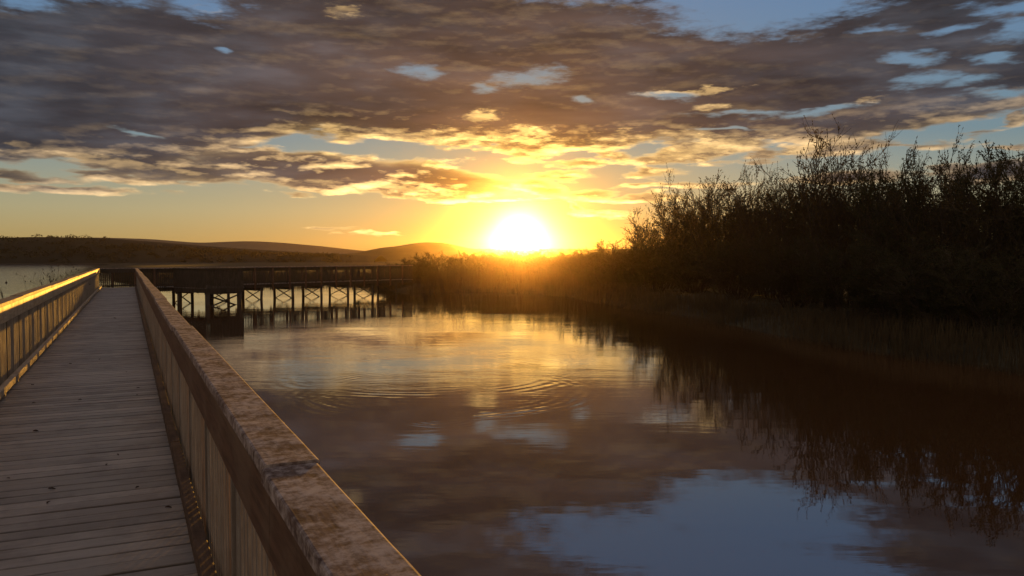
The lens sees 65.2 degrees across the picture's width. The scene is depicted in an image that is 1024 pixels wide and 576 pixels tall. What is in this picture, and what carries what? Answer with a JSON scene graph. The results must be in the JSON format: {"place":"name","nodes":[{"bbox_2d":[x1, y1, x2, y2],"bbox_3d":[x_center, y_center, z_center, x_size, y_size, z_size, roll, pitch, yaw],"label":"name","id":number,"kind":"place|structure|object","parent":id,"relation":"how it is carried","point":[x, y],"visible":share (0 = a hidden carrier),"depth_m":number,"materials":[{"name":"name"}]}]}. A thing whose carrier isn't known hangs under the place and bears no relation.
{"place":"outdoors","nodes":[
{"label":"outdoors","id":0,"kind":"place"},
{"bbox_2d":[0,237,386,262],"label":"hill","id":1,"kind":"structure","parent":0,"point":[140,257],"depth_m":373.69,"materials":[{"name":"brown soil"}]},
{"bbox_2d":[0,234,640,263],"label":"wood","id":2,"kind":"object","parent":1,"relation":"on","point":[135,247],"visible":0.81,"depth_m":376.29,"materials":[{"name":"green plant"}]},
{"bbox_2d":[105,238,362,253],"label":"hill","id":3,"kind":"structure","parent":0,"point":[272,246],"depth_m":584.85,"materials":[{"name":"brown plant"}]},
{"bbox_2d":[347,242,627,260],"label":"hill","id":4,"kind":"structure","parent":0,"point":[397,253],"depth_m":485.53,"materials":[{"name":"brown soil"}]},
{"bbox_2d":[0,264,1023,575],"bbox_3d":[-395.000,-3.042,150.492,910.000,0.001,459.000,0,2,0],"label":"water","id":5,"kind":"structure","parent":0,"point":[480,434],"depth_m":11.79,"materials":[{"name":"brown liquid"}]},
{"bbox_2d":[16,264,89,285],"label":"reed clump","id":6,"kind":"object","parent":5,"relation":"in","point":[47,276],"visible":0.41,"depth_m":32.81,"materials":[{"name":"brown plant"}]},
{"bbox_2d":[0,279,412,575],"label":"boardwalk","id":7,"kind":"structure","parent":5,"relation":"in","point":[95,516],"depth_m":6.38,"materials":[{"name":"brown wood"}]},
{"bbox_2d":[0,268,101,398],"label":"railing","id":8,"kind":"object","parent":7,"relation":"on","point":[37,320],"visible":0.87,"depth_m":13.48,"materials":[{"name":"brown wood"}]},
{"bbox_2d":[100,265,391,288],"bbox_3d":[-15.629,-0.686,52.595,0.201,1.470,23.003,2,3,35],"label":"railing","id":9,"kind":"object","parent":7,"relation":"attached to","point":[112,271],"visible":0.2,"depth_m":46.37,"materials":[{"name":"brown wood"}]},
{"bbox_2d":[138,265,412,293],"bbox_3d":[-13.855,-0.665,52.020,0.201,1.470,21.910,2,3,35],"label":"railing","id":10,"kind":"object","parent":7,"relation":"attached to","point":[396,273],"visible":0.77,"depth_m":52.87,"materials":[{"name":"brown wood"}]},
{"bbox_2d":[135,268,420,575],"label":"railing","id":11,"kind":"object","parent":7,"relation":"attached to","point":[262,493],"visible":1,"depth_m":2.93,"materials":[{"name":"brown wood"}]},
{"bbox_2d":[172,267,244,306],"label":"viewing platform","id":12,"kind":"structure","parent":5,"relation":"in","point":[216,280],"depth_m":43.66,"materials":[{"name":"brown wood"}]},
{"bbox_2d":[0,261,1023,369],"bbox_3d":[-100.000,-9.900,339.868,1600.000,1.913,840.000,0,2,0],"label":"ground","id":13,"kind":"structure","parent":0,"point":[186,264],"depth_m":44.58,"materials":[{"name":"brown soil"}]},
{"bbox_2d":[379,259,425,279],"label":"willow shrub","id":14,"kind":"object","parent":13,"relation":"on","point":[413,266],"visible":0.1,"depth_m":69.78,"materials":[{"name":"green plant"}]},
{"bbox_2d":[394,257,451,282],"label":"willow shrub","id":15,"kind":"object","parent":13,"relation":"on","point":[424,272],"visible":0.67,"depth_m":69.35,"materials":[{"name":"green plant"}]},
{"bbox_2d":[408,251,475,279],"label":"willow shrub","id":16,"kind":"object","parent":13,"relation":"on","point":[438,259],"visible":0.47,"depth_m":71.13,"materials":[{"name":"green plant"}]},
{"bbox_2d":[441,250,496,280],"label":"willow shrub","id":17,"kind":"object","parent":13,"relation":"on","point":[458,265],"visible":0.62,"depth_m":70.42,"materials":[{"name":"green plant"}]},
{"bbox_2d":[458,251,500,276],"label":"willow shrub","id":18,"kind":"object","parent":13,"relation":"on","point":[470,256],"visible":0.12,"depth_m":79.70,"materials":[{"name":"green plant"}]},
{"bbox_2d":[471,251,530,279],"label":"willow shrub","id":19,"kind":"object","parent":13,"relation":"on","point":[485,263],"visible":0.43,"depth_m":68.74,"materials":[{"name":"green plant"}]},
{"bbox_2d":[483,251,545,280],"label":"willow shrub","id":20,"kind":"object","parent":13,"relation":"on","point":[504,268],"visible":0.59,"depth_m":67.22,"materials":[{"name":"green plant"}]},
{"bbox_2d":[492,249,554,265],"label":"willow shrub","id":21,"kind":"object","parent":13,"relation":"on","point":[524,256],"visible":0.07,"depth_m":71.47,"materials":[{"name":"green plant"}]},
{"bbox_2d":[501,251,559,277],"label":"willow shrub","id":22,"kind":"object","parent":13,"relation":"on","point":[516,255],"visible":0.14,"depth_m":68.76,"materials":[{"name":"green plant"}]},
{"bbox_2d":[518,250,565,269],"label":"willow shrub","id":23,"kind":"object","parent":13,"relation":"on","point":[548,255],"visible":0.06,"depth_m":76.68,"materials":[{"name":"green plant"}]},
{"bbox_2d":[523,255,561,283],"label":"willow shrub","id":24,"kind":"object","parent":13,"relation":"on","point":[535,265],"visible":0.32,"depth_m":60.62,"materials":[{"name":"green plant"}]},
{"bbox_2d":[540,253,586,280],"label":"willow shrub","id":25,"kind":"object","parent":13,"relation":"on","point":[551,267],"visible":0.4,"depth_m":58.50,"materials":[{"name":"green plant"}]},
{"bbox_2d":[110,263,1023,375],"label":"reeds","id":26,"kind":"object","parent":13,"relation":"on","point":[553,286],"visible":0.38,"depth_m":27.48,"materials":[{"name":"plant"}]},
{"bbox_2d":[552,248,614,285],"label":"willow shrub","id":27,"kind":"object","parent":13,"relation":"on","point":[567,265],"visible":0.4,"depth_m":55.96,"materials":[{"name":"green plant"}]},
{"bbox_2d":[573,251,617,266],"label":"willow shrub","id":28,"kind":"object","parent":13,"relation":"on","point":[591,254],"visible":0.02,"depth_m":70.78,"materials":[{"name":"green plant"}]},
{"bbox_2d":[570,243,640,288],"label":"willow shrub","id":29,"kind":"object","parent":13,"relation":"on","point":[596,276],"visible":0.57,"depth_m":53.64,"materials":[{"name":"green plant"}]},
{"bbox_2d":[585,236,672,288],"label":"willow shrub","id":30,"kind":"object","parent":13,"relation":"on","point":[626,273],"visible":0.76,"depth_m":51.67,"materials":[{"name":"green plant"}]},
{"bbox_2d":[623,228,664,281],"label":"willow shrub","id":31,"kind":"object","parent":13,"relation":"on","point":[639,241],"visible":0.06,"depth_m":62.99,"materials":[{"name":"green plant"}]},
{"bbox_2d":[610,236,695,291],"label":"willow shrub","id":32,"kind":"object","parent":13,"relation":"on","point":[651,279],"visible":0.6,"depth_m":50.12,"materials":[{"name":"green plant"}]},
{"bbox_2d":[623,207,707,288],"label":"willow shrub","id":33,"kind":"object","parent":13,"relation":"on","point":[639,231],"visible":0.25,"depth_m":54.40,"materials":[{"name":"green plant"}]},
{"bbox_2d":[628,205,722,284],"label":"willow shrub","id":34,"kind":"object","parent":13,"relation":"on","point":[648,226],"visible":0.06,"depth_m":59.95,"materials":[{"name":"green plant"}]},
{"bbox_2d":[650,234,726,293],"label":"willow shrub","id":35,"kind":"object","parent":13,"relation":"on","point":[689,279],"visible":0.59,"depth_m":47.48,"materials":[{"name":"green plant"}]},
{"bbox_2d":[641,182,742,291],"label":"willow shrub","id":36,"kind":"object","parent":13,"relation":"on","point":[662,222],"visible":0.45,"depth_m":50.23,"materials":[{"name":"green plant"}]},
{"bbox_2d":[653,191,765,288],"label":"willow shrub","id":37,"kind":"object","parent":13,"relation":"on","point":[685,223],"visible":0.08,"depth_m":54.53,"materials":[{"name":"green plant"}]},
{"bbox_2d":[663,162,800,293],"bbox_3d":[12.633,-3.438,46.869,8.259,8.055,7.427,-1,2,-17],"label":"willow shrub","id":38,"kind":"object","parent":13,"relation":"on","point":[717,206],"visible":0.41,"depth_m":46.59,"materials":[{"name":"green plant"}]},
{"bbox_2d":[684,230,797,299],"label":"willow shrub","id":39,"kind":"object","parent":13,"relation":"on","point":[717,279],"visible":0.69,"depth_m":40.84,"materials":[{"name":"green plant"}]},
{"bbox_2d":[698,189,807,291],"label":"willow shrub","id":40,"kind":"object","parent":13,"relation":"on","point":[735,209],"visible":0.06,"depth_m":48.03,"materials":[{"name":"green plant"}]},
{"bbox_2d":[713,157,834,297],"bbox_3d":[13.865,-3.042,42.259,5.828,7.567,6.820,-1,2,-15],"label":"willow shrub","id":41,"kind":"object","parent":13,"relation":"on","point":[748,225],"visible":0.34,"depth_m":42.15,"materials":[{"name":"green plant"}]},
{"bbox_2d":[724,174,858,295],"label":"willow shrub","id":42,"kind":"object","parent":13,"relation":"on","point":[760,226],"visible":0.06,"depth_m":44.36,"materials":[{"name":"green plant"}]},
{"bbox_2d":[742,161,857,303],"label":"willow shrub","id":43,"kind":"object","parent":13,"relation":"on","point":[798,223],"visible":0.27,"depth_m":37.85,"materials":[{"name":"green plant"}]},
{"bbox_2d":[775,114,901,307],"bbox_3d":[13.525,-3.308,33.696,5.385,8.755,4.975,-1,3,-34],"label":"willow shrub","id":44,"kind":"object","parent":13,"relation":"on","point":[814,229],"visible":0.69,"depth_m":33.25,"materials":[{"name":"green plant"}]},
{"bbox_2d":[765,172,933,299],"bbox_3d":[16.488,-2.539,39.858,8.051,6.677,7.334,2,3,37],"label":"willow shrub","id":45,"kind":"object","parent":13,"relation":"on","point":[796,210],"visible":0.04,"depth_m":39.94,"materials":[{"name":"green plant"}]},
{"bbox_2d":[803,153,951,308],"bbox_3d":[14.837,-2.272,33.022,5.494,6.621,6.109,-1,2,-22],"label":"willow shrub","id":46,"kind":"object","parent":13,"relation":"on","point":[858,220],"visible":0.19,"depth_m":32.36,"materials":[{"name":"green plant"}]},
{"bbox_2d":[814,174,968,304],"bbox_3d":[17.082,-2.115,35.800,6.712,6.111,7.369,2,3,35],"label":"willow shrub","id":47,"kind":"object","parent":13,"relation":"on","point":[856,213],"visible":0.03,"depth_m":35.34,"materials":[{"name":"green plant"}]},
{"bbox_2d":[842,125,987,316],"bbox_3d":[14.622,-2.233,29.028,4.945,6.903,5.429,1,2,21],"label":"willow shrub","id":48,"kind":"object","parent":13,"relation":"on","point":[867,196],"visible":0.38,"depth_m":28.56,"materials":[{"name":"green plant"}]},
{"bbox_2d":[854,168,1021,284],"bbox_3d":[17.509,-1.933,33.007,6.464,5.885,7.096,0,2,-7],"label":"willow shrub","id":49,"kind":"object","parent":13,"relation":"on","point":[920,217],"visible":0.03,"depth_m":31.71,"materials":[{"name":"green plant"}]},
{"bbox_2d":[871,149,1023,320],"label":"willow shrub","id":50,"kind":"object","parent":13,"relation":"on","point":[945,211],"visible":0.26,"depth_m":26.77,"materials":[{"name":"green plant"}]},
{"bbox_2d":[901,174,1023,309],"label":"willow shrub","id":51,"kind":"object","parent":13,"relation":"on","point":[968,220],"visible":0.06,"depth_m":30.15,"materials":[{"name":"green plant"}]},
{"bbox_2d":[919,146,1023,326],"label":"willow shrub","id":52,"kind":"object","parent":13,"relation":"on","point":[976,221],"visible":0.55,"depth_m":24.50,"materials":[{"name":"green plant"}]},
{"bbox_2d":[929,166,1023,299],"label":"willow shrub","id":53,"kind":"object","parent":13,"relation":"on","point":[992,216],"depth_m":30.15,"materials":[{"name":"green plant"}]},
{"bbox_2d":[948,140,1023,315],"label":"willow shrub","id":54,"kind":"object","parent":13,"relation":"on","point":[1017,220],"visible":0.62,"depth_m":24.55,"materials":[{"name":"green plant"}]},
{"bbox_2d":[0,0,1023,250],"label":"sky","id":55,"kind":"structure","parent":0,"point":[363,125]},
{"bbox_2d":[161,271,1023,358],"bbox_3d":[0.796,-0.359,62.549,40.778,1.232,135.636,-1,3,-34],"label":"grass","id":56,"kind":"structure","parent":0,"point":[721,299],"depth_m":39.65,"materials":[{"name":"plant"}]}
]}

